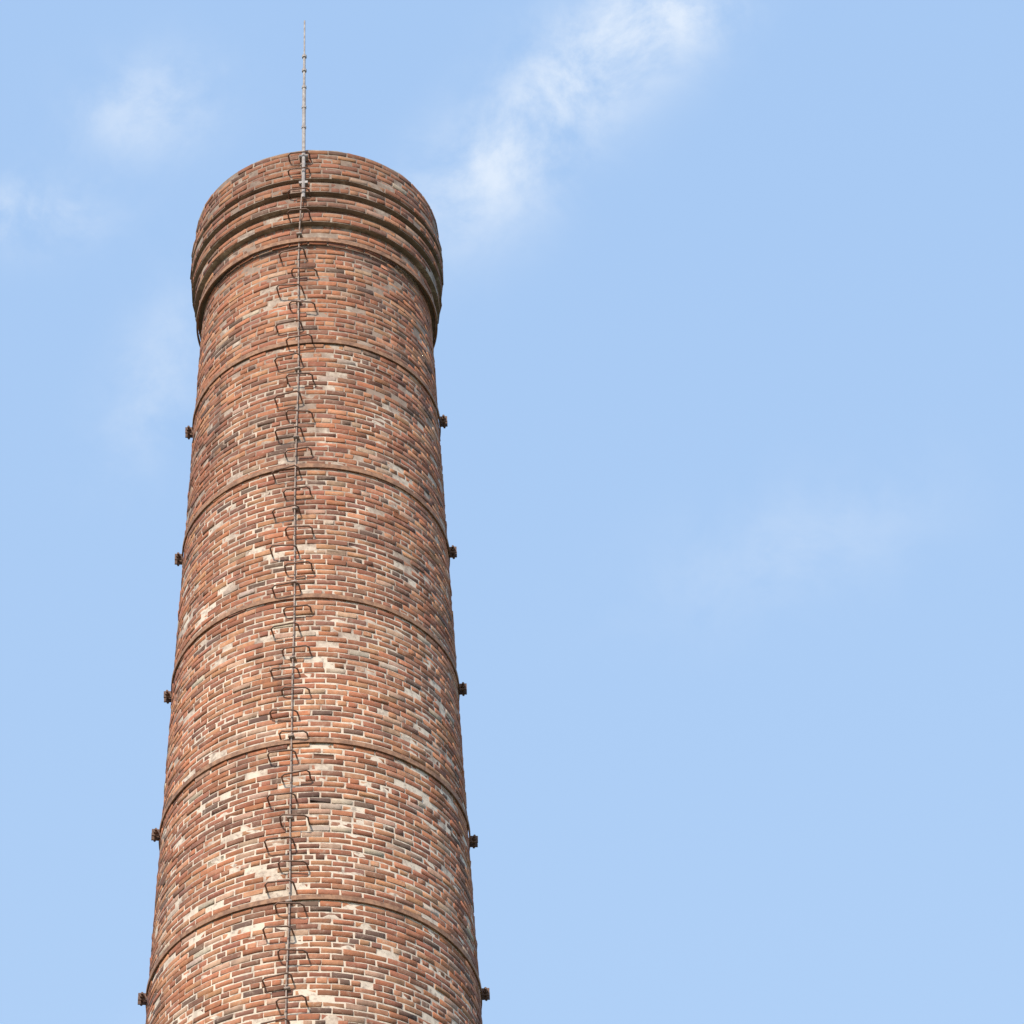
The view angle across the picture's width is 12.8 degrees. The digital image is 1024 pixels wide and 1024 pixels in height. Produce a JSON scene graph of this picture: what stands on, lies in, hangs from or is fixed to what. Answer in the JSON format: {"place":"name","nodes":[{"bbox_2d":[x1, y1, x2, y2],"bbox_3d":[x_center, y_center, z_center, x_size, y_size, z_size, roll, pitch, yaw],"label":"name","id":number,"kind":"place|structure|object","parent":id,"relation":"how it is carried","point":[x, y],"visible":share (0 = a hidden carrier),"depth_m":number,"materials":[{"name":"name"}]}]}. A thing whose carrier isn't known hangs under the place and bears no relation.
{"place":"outdoors","nodes":[
{"label":"outdoors","id":0,"kind":"place"},
{"bbox_2d":[0,0,1023,1023],"label":"sky","id":1,"kind":"structure","parent":0,"point":[728,349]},
{"bbox_3d":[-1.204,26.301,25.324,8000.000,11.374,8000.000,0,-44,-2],"label":"ground","id":2,"kind":"structure","parent":0,"visible":0},
{"bbox_2d":[138,20,489,1023],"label":"brick chimney","id":3,"kind":"object","parent":2,"relation":"on","point":[316,844],"visible":1,"depth_m":47.47,"materials":[{"name":"brick"}]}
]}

